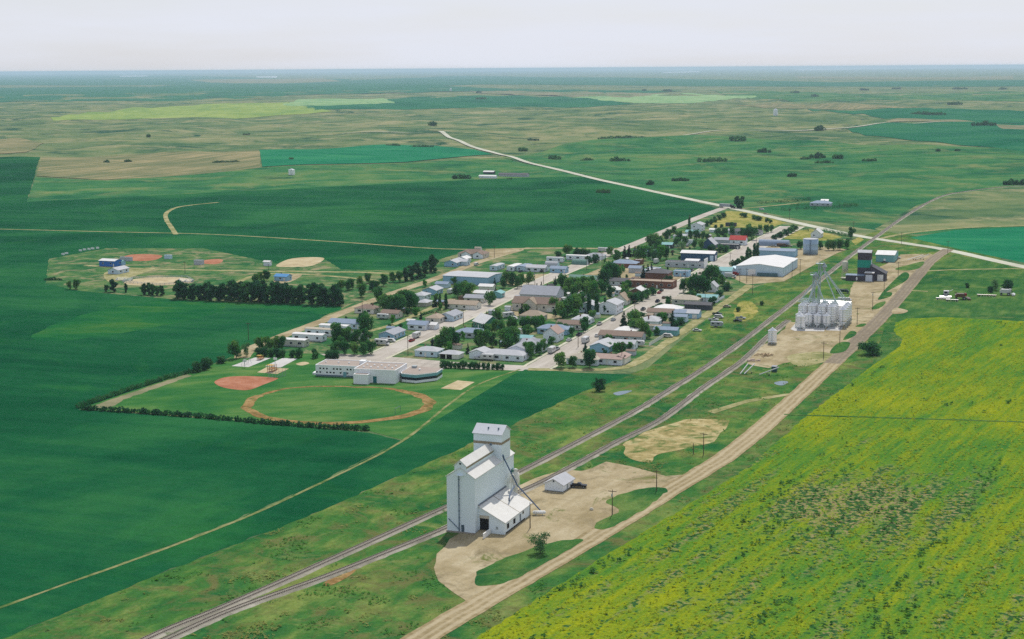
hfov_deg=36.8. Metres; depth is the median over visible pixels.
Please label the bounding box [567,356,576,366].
broadleaf tree
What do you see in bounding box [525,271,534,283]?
broadleaf tree
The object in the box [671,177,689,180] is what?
tree clump
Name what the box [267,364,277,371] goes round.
playground climber
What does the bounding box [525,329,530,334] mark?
broadleaf tree
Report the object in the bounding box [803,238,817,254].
storage tank
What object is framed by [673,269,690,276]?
shop
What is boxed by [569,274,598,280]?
lodge hall
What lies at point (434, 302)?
spruce tree
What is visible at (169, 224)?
dirt trail
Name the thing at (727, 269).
shop
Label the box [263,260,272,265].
hut
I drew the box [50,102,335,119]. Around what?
canola field
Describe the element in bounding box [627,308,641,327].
broadleaf tree
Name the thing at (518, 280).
broadleaf tree
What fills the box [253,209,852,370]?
town lawn
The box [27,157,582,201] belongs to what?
pasture strip
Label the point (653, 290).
bush
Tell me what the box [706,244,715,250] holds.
bush
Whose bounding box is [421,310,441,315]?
hedge
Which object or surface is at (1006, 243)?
crop field
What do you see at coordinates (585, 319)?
broadleaf tree
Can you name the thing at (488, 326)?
broadleaf tree
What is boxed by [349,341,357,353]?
broadleaf tree
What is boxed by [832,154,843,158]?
tree clump
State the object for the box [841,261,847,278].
hopper tank
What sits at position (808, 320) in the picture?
grain bin
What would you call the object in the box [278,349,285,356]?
bush
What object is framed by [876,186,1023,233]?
dry pasture
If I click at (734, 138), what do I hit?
tree clump
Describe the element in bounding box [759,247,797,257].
metal shop
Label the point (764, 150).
tree clump
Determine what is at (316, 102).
hay field
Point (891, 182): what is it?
green pasture
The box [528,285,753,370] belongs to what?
gravel lane
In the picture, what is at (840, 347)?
grass island
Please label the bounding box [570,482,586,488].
pickup truck
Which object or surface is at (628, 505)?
grass island
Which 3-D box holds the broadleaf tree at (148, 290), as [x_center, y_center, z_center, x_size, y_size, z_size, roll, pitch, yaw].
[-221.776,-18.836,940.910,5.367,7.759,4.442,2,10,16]
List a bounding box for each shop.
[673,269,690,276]
[680,250,716,260]
[714,237,729,243]
[719,267,734,274]
[720,243,740,248]
[729,235,747,244]
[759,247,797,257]
[875,250,897,261]
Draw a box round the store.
[665,258,707,267]
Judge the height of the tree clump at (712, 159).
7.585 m
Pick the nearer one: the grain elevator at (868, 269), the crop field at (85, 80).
the grain elevator at (868, 269)
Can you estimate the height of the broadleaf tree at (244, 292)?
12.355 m
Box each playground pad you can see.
[233,357,269,366]
[266,358,296,367]
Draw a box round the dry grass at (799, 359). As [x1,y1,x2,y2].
[787,352,832,365]
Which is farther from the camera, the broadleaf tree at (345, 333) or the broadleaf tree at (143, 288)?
the broadleaf tree at (143, 288)
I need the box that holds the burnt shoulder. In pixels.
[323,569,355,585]
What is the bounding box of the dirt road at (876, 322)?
[824,249,953,363]
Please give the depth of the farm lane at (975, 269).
1031.70 m
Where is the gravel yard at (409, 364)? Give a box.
[322,354,524,370]
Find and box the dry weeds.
[100,287,898,638]
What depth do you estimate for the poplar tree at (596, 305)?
855.00 m
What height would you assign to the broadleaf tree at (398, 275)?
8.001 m
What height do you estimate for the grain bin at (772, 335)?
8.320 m
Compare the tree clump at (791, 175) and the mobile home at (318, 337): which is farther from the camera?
the tree clump at (791, 175)
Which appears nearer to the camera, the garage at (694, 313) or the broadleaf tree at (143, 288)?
the garage at (694, 313)
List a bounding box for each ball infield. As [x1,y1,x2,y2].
[124,254,161,260]
[204,259,222,263]
[214,376,277,389]
[276,257,323,266]
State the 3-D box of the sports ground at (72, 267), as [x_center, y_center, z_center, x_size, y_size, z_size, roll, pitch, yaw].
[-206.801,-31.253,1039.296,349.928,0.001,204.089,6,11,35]
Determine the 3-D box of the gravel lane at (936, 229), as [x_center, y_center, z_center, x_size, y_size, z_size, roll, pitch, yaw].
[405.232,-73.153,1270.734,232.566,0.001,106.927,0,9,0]
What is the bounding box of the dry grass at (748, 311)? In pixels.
[733,301,757,320]
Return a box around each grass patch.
[31,299,225,340]
[218,301,341,313]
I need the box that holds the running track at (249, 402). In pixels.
[241,386,435,424]
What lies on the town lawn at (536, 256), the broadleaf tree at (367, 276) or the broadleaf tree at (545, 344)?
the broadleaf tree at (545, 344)
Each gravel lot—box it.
[104,269,152,281]
[273,274,301,282]
[485,248,519,255]
[507,274,545,284]
[511,310,560,318]
[585,268,681,279]
[732,236,846,283]
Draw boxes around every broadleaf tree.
[66,281,71,288]
[73,279,80,288]
[109,279,118,291]
[139,283,147,294]
[145,282,150,294]
[148,284,155,294]
[153,286,159,295]
[158,285,164,295]
[172,280,182,298]
[180,282,188,298]
[187,285,194,299]
[193,285,202,299]
[198,283,208,299]
[205,284,214,300]
[213,286,221,300]
[218,283,228,300]
[226,280,234,300]
[226,339,241,358]
[231,281,242,300]
[237,281,249,301]
[241,342,249,356]
[247,282,256,301]
[251,273,259,280]
[252,280,264,301]
[253,336,263,348]
[257,272,264,279]
[260,283,269,302]
[261,336,272,348]
[262,270,270,278]
[265,282,278,302]
[268,336,279,348]
[275,281,283,302]
[277,336,286,347]
[280,283,291,302]
[286,285,295,302]
[291,285,304,303]
[296,284,306,301]
[303,282,315,304]
[312,284,323,304]
[321,287,329,304]
[327,284,337,305]
[329,340,340,351]
[330,322,342,342]
[333,287,344,305]
[337,280,344,289]
[337,335,346,341]
[338,340,349,353]
[340,327,351,342]
[342,280,350,289]
[348,278,354,287]
[349,329,361,344]
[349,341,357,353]
[356,275,362,284]
[356,283,366,296]
[356,313,364,322]
[357,313,374,330]
[357,342,368,354]
[360,328,373,341]
[364,273,371,282]
[365,340,376,353]
[368,280,374,290]
[372,286,383,301]
[374,280,380,286]
[376,293,387,309]
[379,274,388,285]
[381,294,394,309]
[389,271,395,281]
[390,294,406,310]
[395,270,402,281]
[397,289,407,304]
[402,267,409,280]
[404,290,418,309]
[407,264,416,279]
[412,307,418,315]
[414,261,423,278]
[421,260,428,276]
[428,254,438,271]
[434,335,441,347]
[438,326,452,349]
[446,341,452,349]
[450,328,460,344]
[451,283,459,296]
[456,281,471,295]
[461,283,476,294]
[472,328,482,346]
[476,329,491,346]
[482,323,491,330]
[483,290,496,304]
[488,332,495,346]
[490,319,499,332]
[492,307,502,319]
[496,328,514,348]
[498,320,505,329]
[500,278,506,286]
[501,270,510,283]
[505,326,519,343]
[506,316,516,327]
[508,272,517,285]
[514,276,521,287]
[518,273,525,285]
[518,317,529,325]
[521,325,526,334]
[523,304,529,310]
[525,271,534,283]
[525,324,533,333]
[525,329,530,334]
[525,341,535,358]
[527,532,550,553]
[530,315,542,330]
[535,341,543,354]
[539,314,545,325]
[540,339,547,348]
[548,336,555,345]
[549,296,558,303]
[553,351,566,365]
[555,301,564,315]
[557,272,567,286]
[558,308,566,318]
[560,296,573,315]
[561,244,572,253]
[562,286,567,296]
[563,278,572,291]
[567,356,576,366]
[568,276,578,284]
[568,326,574,335]
[569,284,577,293]
[571,292,582,312]
[572,280,582,292]
[573,309,578,316]
[579,291,586,302]
[579,316,588,328]
[580,276,590,291]
[581,322,586,331]
[582,348,595,367]
[583,280,595,293]
[587,282,600,299]
[588,275,596,282]
[588,310,595,319]
[596,268,612,284]
[596,279,607,294]
[605,260,620,277]
[606,246,613,254]
[606,285,615,298]
[612,249,621,259]
[612,342,618,353]
[615,265,624,277]
[617,341,627,351]
[620,283,628,291]
[625,280,631,287]
[626,342,632,348]
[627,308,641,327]
[628,318,638,327]
[634,245,641,258]
[635,318,649,332]
[638,245,648,258]
[645,234,652,246]
[646,246,653,257]
[646,329,651,338]
[648,233,660,247]
[649,248,658,259]
[653,326,659,334]
[654,239,661,248]
[657,244,664,259]
[659,312,667,322]
[662,231,668,239]
[663,246,669,258]
[671,226,676,234]
[673,237,679,244]
[675,231,682,241]
[676,240,685,251]
[679,278,685,291]
[681,236,688,244]
[684,277,693,290]
[687,272,705,293]
[688,230,692,238]
[689,290,696,295]
[691,239,697,247]
[692,230,700,239]
[698,239,703,248]
[698,275,710,292]
[701,231,705,238]
[701,264,718,281]
[711,265,721,277]
[714,228,720,236]
[718,274,725,284]
[721,228,727,235]
[729,225,734,233]
[734,196,739,207]
[738,196,744,208]
[741,228,749,236]
[745,225,758,239]
[763,224,769,232]
[796,240,802,248]
[818,240,823,248]
[825,239,832,248]
[831,240,836,249]
[837,239,844,248]
[844,238,849,248]
[848,227,855,237]
[991,278,998,289]
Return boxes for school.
[313,359,442,383]
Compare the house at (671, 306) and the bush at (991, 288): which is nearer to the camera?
the house at (671, 306)
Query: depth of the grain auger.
682.49 m
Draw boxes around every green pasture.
[502,135,1023,233]
[872,255,1023,364]
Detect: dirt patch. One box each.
[297,362,308,364]
[892,308,907,313]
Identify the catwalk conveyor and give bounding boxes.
[798,297,840,303]
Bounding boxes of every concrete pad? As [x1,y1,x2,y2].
[791,323,825,330]
[826,321,841,330]
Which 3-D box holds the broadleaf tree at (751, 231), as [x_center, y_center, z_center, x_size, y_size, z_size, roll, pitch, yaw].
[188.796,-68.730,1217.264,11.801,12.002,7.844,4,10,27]
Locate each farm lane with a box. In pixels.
[12,229,513,248]
[708,393,788,412]
[928,268,1023,270]
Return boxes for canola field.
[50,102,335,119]
[476,317,1023,638]
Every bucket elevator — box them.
[801,272,823,302]
[810,261,845,303]
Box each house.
[273,273,292,280]
[327,318,359,328]
[354,303,381,313]
[379,326,405,338]
[380,309,403,318]
[406,319,429,329]
[415,291,430,299]
[415,344,444,356]
[422,285,442,294]
[425,312,444,322]
[443,257,470,266]
[443,309,462,320]
[447,299,481,309]
[456,326,483,337]
[458,249,489,258]
[463,293,487,302]
[472,313,499,328]
[473,289,494,294]
[485,348,528,361]
[494,289,504,297]
[507,337,547,352]
[519,310,547,319]
[525,264,549,271]
[537,324,571,334]
[543,324,564,341]
[549,265,568,272]
[556,319,582,329]
[566,351,599,365]
[571,314,594,323]
[579,300,599,312]
[587,252,606,259]
[589,337,613,352]
[596,351,631,365]
[597,329,646,339]
[599,298,624,313]
[606,285,621,293]
[609,277,633,285]
[611,259,639,267]
[611,338,638,349]
[614,326,639,331]
[615,291,631,304]
[628,285,648,295]
[643,315,662,323]
[646,307,673,317]
[654,303,683,308]
[661,241,674,248]
[672,294,701,303]
[691,221,705,230]
[697,294,719,302]
[703,237,717,247]
[708,281,718,291]
[729,228,762,235]
[811,228,823,237]
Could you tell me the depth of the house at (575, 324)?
805.45 m
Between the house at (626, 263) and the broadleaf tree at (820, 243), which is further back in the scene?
the broadleaf tree at (820, 243)
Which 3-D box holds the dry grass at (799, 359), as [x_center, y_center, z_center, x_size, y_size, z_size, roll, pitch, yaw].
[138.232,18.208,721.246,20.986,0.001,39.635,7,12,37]
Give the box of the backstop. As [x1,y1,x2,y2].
[268,367,285,377]
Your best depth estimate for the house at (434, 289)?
932.89 m
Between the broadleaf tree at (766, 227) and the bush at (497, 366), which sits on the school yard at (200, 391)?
the bush at (497, 366)
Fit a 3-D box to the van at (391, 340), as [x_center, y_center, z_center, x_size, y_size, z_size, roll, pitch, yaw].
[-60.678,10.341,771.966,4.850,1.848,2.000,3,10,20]
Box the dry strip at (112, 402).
[96,374,191,407]
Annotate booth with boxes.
[108,265,128,273]
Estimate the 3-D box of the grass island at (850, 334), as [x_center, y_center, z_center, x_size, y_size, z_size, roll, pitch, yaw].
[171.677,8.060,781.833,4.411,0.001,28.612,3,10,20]
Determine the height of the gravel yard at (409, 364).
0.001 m
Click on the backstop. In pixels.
(275, 371)
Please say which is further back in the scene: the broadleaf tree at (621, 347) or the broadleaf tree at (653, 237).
the broadleaf tree at (653, 237)
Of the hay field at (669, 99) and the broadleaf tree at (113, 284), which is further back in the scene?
the hay field at (669, 99)
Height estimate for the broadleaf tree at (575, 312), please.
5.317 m
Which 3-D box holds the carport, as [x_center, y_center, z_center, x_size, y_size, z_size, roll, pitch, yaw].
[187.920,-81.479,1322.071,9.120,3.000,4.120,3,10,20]
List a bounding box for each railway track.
[140,185,1023,638]
[160,320,790,638]
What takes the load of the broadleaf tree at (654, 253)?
on the town lawn at (536, 256)
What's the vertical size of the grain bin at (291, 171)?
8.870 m
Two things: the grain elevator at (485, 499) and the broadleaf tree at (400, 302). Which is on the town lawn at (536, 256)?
the broadleaf tree at (400, 302)
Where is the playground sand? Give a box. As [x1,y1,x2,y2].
[259,367,286,373]
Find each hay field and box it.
[283,98,393,105]
[472,91,680,97]
[576,93,755,102]
[887,118,975,121]
[996,124,1023,128]
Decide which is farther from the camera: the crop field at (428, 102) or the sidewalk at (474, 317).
the crop field at (428, 102)
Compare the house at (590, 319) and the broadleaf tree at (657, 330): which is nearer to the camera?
the broadleaf tree at (657, 330)
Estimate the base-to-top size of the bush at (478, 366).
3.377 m
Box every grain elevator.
[446,423,540,538]
[846,250,887,281]
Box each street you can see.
[234,248,620,357]
[339,354,540,369]
[369,207,726,356]
[528,226,800,367]
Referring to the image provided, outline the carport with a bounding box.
[725,222,736,226]
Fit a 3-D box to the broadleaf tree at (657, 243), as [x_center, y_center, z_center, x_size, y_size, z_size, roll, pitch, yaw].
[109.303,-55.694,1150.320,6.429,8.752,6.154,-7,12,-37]
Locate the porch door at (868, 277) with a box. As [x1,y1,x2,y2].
[865,275,871,281]
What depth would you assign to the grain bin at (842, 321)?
803.77 m
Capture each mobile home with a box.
[279,337,308,346]
[292,332,326,341]
[304,327,331,336]
[319,323,350,331]
[490,263,504,270]
[506,263,521,271]
[516,263,529,271]
[546,256,564,261]
[566,254,590,259]
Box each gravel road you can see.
[341,131,1023,267]
[686,122,926,134]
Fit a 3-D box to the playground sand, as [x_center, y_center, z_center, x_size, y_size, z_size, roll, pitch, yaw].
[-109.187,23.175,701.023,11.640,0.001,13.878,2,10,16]
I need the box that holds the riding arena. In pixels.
[124,277,191,285]
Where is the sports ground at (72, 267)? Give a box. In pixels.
[45,248,403,305]
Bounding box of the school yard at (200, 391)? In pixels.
[91,353,520,439]
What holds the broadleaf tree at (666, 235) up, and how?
on the town lawn at (536, 256)
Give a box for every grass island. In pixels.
[475,539,582,585]
[594,487,667,528]
[830,342,849,352]
[843,331,856,339]
[873,301,885,308]
[878,292,891,299]
[881,272,908,293]
[895,261,923,270]
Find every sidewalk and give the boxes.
[361,264,571,356]
[385,256,609,358]
[521,226,780,366]
[550,227,803,368]
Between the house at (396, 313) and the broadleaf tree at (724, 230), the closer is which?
the house at (396, 313)
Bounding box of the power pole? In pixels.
[610,490,616,514]
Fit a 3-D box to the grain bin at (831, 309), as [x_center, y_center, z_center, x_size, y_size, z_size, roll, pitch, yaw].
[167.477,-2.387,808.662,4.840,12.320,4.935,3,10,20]
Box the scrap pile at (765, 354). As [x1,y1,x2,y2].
[754,353,772,357]
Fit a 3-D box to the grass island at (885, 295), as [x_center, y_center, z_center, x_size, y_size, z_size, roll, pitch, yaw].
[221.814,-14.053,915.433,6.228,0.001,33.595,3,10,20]
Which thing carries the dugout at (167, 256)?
on the ground at (506, 132)
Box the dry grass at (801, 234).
[784,229,840,240]
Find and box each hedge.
[75,368,194,407]
[80,404,369,430]
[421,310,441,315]
[757,197,811,203]
[781,204,851,210]
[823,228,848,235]
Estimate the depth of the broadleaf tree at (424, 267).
1011.01 m
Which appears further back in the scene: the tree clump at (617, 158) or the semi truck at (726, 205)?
the tree clump at (617, 158)
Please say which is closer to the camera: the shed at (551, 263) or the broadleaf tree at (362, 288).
the broadleaf tree at (362, 288)
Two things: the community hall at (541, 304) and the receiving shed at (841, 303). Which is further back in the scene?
the community hall at (541, 304)
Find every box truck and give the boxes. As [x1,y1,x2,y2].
[598,247,605,251]
[724,272,736,277]
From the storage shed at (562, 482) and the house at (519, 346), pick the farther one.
the house at (519, 346)
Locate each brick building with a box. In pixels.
[628,278,676,288]
[645,268,672,278]
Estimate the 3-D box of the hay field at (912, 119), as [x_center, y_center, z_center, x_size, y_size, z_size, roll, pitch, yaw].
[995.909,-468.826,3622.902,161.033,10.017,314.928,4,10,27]
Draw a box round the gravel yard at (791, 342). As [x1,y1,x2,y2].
[748,253,931,367]
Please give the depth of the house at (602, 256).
1099.04 m
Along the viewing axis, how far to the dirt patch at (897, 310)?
856.99 m
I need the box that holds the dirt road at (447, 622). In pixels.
[400,250,952,638]
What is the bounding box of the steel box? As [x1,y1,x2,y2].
[771,365,777,371]
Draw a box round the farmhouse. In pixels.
[810,200,832,205]
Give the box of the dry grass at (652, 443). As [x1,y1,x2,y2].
[623,419,728,461]
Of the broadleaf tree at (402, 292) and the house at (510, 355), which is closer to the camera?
the house at (510, 355)
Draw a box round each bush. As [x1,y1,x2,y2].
[191,361,202,371]
[200,357,210,369]
[215,355,226,362]
[255,347,261,354]
[261,347,268,355]
[267,348,274,356]
[273,348,280,356]
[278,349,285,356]
[288,349,294,357]
[294,347,303,357]
[311,348,319,357]
[324,349,332,358]
[330,350,340,358]
[439,359,446,367]
[460,360,467,368]
[469,361,476,368]
[475,362,481,368]
[495,362,500,369]
[554,251,561,256]
[573,247,579,254]
[578,248,586,254]
[585,255,592,263]
[590,377,606,391]
[592,254,599,262]
[631,293,639,302]
[635,291,646,300]
[642,288,650,298]
[650,287,656,293]
[671,320,679,326]
[677,317,685,324]
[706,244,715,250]
[708,296,716,303]
[715,289,723,296]
[717,244,724,252]
[721,284,732,290]
[729,260,738,265]
[739,212,747,216]
[753,216,762,220]
[770,234,777,239]
[776,231,785,237]
[782,228,791,235]
[858,340,882,355]
[987,286,993,292]
[1001,278,1013,288]
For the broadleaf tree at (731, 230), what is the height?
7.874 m
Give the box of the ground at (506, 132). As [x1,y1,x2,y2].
[0,68,1023,629]
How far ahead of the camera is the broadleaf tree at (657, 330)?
785.96 m
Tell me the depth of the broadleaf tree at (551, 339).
754.83 m
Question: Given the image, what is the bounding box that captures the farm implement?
[977,294,996,296]
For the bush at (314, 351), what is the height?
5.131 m
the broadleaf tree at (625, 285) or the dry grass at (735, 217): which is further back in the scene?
the dry grass at (735, 217)
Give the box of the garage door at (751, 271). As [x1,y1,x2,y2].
[748,269,755,275]
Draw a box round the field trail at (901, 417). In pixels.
[784,414,1021,421]
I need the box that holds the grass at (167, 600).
[3,230,1008,638]
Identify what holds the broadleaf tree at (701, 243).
on the town lawn at (536, 256)
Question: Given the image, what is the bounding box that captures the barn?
[499,173,529,176]
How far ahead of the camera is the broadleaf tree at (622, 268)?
982.31 m
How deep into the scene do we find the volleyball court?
664.99 m
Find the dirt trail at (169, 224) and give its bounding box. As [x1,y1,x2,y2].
[163,202,218,233]
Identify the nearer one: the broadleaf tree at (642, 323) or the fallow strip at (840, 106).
the broadleaf tree at (642, 323)
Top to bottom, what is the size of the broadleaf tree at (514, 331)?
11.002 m
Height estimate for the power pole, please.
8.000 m
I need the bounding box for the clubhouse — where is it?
[98,258,122,266]
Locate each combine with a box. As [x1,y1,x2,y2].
[939,290,951,297]
[955,292,970,299]
[1000,288,1014,295]
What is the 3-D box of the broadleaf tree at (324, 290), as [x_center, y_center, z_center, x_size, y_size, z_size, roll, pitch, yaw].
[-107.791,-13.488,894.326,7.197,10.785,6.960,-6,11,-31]
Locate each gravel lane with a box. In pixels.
[0,369,520,607]
[84,265,423,273]
[236,273,377,282]
[368,298,456,331]
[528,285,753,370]
[742,203,796,208]
[881,225,1023,238]
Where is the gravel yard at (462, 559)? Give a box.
[434,462,680,600]
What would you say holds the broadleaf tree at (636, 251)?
on the town lawn at (536, 256)
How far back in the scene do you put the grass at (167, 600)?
469.23 m
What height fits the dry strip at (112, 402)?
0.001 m
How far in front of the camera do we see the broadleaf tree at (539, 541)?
433.20 m
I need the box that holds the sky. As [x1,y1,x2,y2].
[0,0,1023,74]
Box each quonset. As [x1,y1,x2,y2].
[571,259,588,264]
[758,239,789,246]
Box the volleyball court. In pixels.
[442,380,473,389]
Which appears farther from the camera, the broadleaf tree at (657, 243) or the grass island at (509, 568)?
the broadleaf tree at (657, 243)
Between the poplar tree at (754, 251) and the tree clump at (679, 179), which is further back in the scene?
the tree clump at (679, 179)
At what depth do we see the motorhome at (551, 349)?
736.99 m
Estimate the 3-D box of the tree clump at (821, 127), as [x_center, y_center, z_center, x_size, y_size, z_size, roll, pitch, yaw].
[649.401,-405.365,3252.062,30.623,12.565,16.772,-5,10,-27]
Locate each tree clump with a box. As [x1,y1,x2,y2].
[44,277,62,279]
[212,160,239,162]
[409,145,433,146]
[427,121,437,125]
[451,174,470,178]
[518,147,527,150]
[547,155,561,159]
[595,189,610,192]
[597,135,643,138]
[609,156,630,160]
[646,180,653,184]
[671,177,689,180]
[697,157,727,161]
[729,136,746,140]
[757,148,771,152]
[787,173,796,176]
[809,152,825,157]
[814,124,825,130]
[815,160,833,162]
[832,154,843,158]
[862,158,876,160]
[910,111,945,114]
[947,101,962,104]
[971,120,996,125]
[1003,178,1023,184]
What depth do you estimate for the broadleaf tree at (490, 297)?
888.08 m
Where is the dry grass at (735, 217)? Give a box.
[710,211,785,227]
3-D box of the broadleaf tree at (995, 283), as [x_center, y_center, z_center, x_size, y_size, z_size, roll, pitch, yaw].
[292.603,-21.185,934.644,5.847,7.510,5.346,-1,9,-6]
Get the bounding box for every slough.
[613,390,631,394]
[774,381,787,384]
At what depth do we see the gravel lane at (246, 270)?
1051.40 m
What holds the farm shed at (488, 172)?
on the ground at (506, 132)
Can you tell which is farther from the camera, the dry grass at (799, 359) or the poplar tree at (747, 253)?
the poplar tree at (747, 253)
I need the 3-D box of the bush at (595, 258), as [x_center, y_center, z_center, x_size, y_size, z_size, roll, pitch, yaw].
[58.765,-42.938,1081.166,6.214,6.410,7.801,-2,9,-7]
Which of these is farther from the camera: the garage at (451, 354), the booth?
the booth
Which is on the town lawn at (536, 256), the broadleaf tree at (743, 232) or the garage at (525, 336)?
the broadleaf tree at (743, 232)
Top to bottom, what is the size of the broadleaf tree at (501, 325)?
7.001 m
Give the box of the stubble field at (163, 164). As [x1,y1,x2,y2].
[36,150,259,179]
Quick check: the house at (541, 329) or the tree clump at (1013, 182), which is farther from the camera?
the tree clump at (1013, 182)
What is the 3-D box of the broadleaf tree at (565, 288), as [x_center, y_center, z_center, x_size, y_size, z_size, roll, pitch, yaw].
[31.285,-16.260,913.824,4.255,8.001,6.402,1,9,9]
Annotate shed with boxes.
[452,343,461,348]
[478,283,496,289]
[479,175,496,177]
[483,171,495,173]
[504,305,511,310]
[543,472,575,491]
[545,261,559,265]
[625,349,636,355]
[628,265,642,272]
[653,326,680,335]
[663,321,671,326]
[673,314,689,321]
[684,301,713,309]
[820,300,851,319]
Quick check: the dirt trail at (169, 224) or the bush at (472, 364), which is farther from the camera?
the dirt trail at (169, 224)
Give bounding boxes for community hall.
[511,296,563,311]
[519,285,564,297]
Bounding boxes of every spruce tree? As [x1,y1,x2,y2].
[432,295,437,306]
[619,312,626,326]
[621,246,627,257]
[627,245,632,256]
[640,265,645,277]
[668,311,677,326]
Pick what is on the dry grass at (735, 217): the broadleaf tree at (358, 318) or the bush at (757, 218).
the bush at (757, 218)
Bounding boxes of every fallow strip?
[0,138,41,152]
[194,78,336,82]
[737,103,922,109]
[795,76,1012,78]
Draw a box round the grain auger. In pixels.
[759,367,778,375]
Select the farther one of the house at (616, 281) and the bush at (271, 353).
the house at (616, 281)
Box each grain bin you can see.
[288,168,294,174]
[768,327,776,343]
[773,108,777,115]
[795,311,803,325]
[797,314,805,329]
[798,302,806,315]
[804,312,812,327]
[808,303,816,325]
[813,312,821,327]
[817,303,825,322]
[822,313,830,327]
[827,303,835,326]
[830,300,838,322]
[838,306,846,327]
[840,304,848,324]
[842,303,849,323]
[844,301,851,321]
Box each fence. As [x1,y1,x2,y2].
[133,275,186,277]
[649,332,666,345]
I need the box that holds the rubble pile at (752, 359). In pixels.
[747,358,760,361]
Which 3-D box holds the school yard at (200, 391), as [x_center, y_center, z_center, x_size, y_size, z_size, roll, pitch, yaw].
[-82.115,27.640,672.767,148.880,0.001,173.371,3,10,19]
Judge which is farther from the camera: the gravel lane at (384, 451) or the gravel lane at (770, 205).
the gravel lane at (770, 205)
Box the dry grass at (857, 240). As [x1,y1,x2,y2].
[852,237,863,244]
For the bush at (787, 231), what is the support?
on the dry grass at (801, 234)
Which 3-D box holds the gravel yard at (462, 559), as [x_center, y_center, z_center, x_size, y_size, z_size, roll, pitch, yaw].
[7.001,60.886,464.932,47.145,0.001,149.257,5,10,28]
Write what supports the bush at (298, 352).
on the school yard at (200, 391)
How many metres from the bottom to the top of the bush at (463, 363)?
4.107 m
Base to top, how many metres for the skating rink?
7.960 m
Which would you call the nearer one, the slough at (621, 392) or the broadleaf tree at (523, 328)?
the slough at (621, 392)
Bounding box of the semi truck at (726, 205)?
[719,203,735,207]
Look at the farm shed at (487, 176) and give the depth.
1906.94 m
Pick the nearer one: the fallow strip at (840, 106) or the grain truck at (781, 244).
the grain truck at (781, 244)
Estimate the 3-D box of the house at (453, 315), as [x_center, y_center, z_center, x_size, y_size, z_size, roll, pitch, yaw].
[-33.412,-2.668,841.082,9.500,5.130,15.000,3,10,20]
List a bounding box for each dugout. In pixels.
[119,257,132,260]
[164,255,171,258]
[194,259,203,264]
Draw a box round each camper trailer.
[377,313,389,318]
[412,331,420,337]
[480,353,494,360]
[637,340,645,345]
[710,321,724,326]
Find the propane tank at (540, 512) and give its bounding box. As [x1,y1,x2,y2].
[533,510,545,515]
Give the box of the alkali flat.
[257,76,276,77]
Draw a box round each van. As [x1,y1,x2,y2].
[386,338,395,341]
[664,333,672,337]
[714,314,723,317]
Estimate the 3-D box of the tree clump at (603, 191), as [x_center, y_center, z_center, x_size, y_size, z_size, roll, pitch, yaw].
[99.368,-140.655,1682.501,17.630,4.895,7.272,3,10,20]
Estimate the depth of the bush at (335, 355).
726.41 m
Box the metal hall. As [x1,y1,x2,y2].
[442,271,501,284]
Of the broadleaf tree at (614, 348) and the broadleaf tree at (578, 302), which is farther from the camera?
the broadleaf tree at (578, 302)
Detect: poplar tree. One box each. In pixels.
[438,293,441,307]
[444,293,447,308]
[586,293,591,312]
[594,293,598,312]
[745,247,749,258]
[752,243,756,256]
[756,243,759,255]
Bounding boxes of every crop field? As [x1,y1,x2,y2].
[0,75,350,84]
[0,86,292,101]
[111,82,674,96]
[259,144,489,166]
[285,76,1023,88]
[305,95,631,109]
[716,90,1023,101]
[808,108,1023,122]
[849,121,1023,151]
[910,227,1023,262]
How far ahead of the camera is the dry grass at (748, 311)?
864.14 m
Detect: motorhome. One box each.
[374,338,389,345]
[502,311,515,317]
[547,345,556,352]
[581,336,589,342]
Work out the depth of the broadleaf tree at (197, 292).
915.67 m
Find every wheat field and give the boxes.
[0,156,715,605]
[0,370,631,638]
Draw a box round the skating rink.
[732,255,797,276]
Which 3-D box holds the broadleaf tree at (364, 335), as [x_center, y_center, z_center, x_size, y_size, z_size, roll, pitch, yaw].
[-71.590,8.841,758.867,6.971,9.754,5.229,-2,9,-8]
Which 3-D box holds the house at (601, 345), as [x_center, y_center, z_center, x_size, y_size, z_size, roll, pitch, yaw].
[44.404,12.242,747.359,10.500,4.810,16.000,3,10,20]
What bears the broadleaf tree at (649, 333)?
on the town lawn at (536, 256)
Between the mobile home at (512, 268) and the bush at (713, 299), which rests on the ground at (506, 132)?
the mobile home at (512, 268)
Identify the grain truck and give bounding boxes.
[777,243,786,246]
[836,289,848,292]
[838,297,851,300]
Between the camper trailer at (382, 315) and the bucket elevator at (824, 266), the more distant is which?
the camper trailer at (382, 315)
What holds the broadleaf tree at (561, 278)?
on the town lawn at (536, 256)
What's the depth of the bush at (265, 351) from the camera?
735.97 m
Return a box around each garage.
[417,299,432,306]
[428,322,439,329]
[434,281,450,287]
[439,350,463,358]
[460,255,471,261]
[468,346,489,358]
[517,334,535,342]
[633,259,643,263]
[649,324,662,330]
[673,309,686,313]
[685,309,702,318]
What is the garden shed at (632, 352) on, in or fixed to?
on the ground at (506, 132)
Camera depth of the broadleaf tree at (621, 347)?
736.53 m
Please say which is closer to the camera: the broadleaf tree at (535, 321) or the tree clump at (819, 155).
the broadleaf tree at (535, 321)

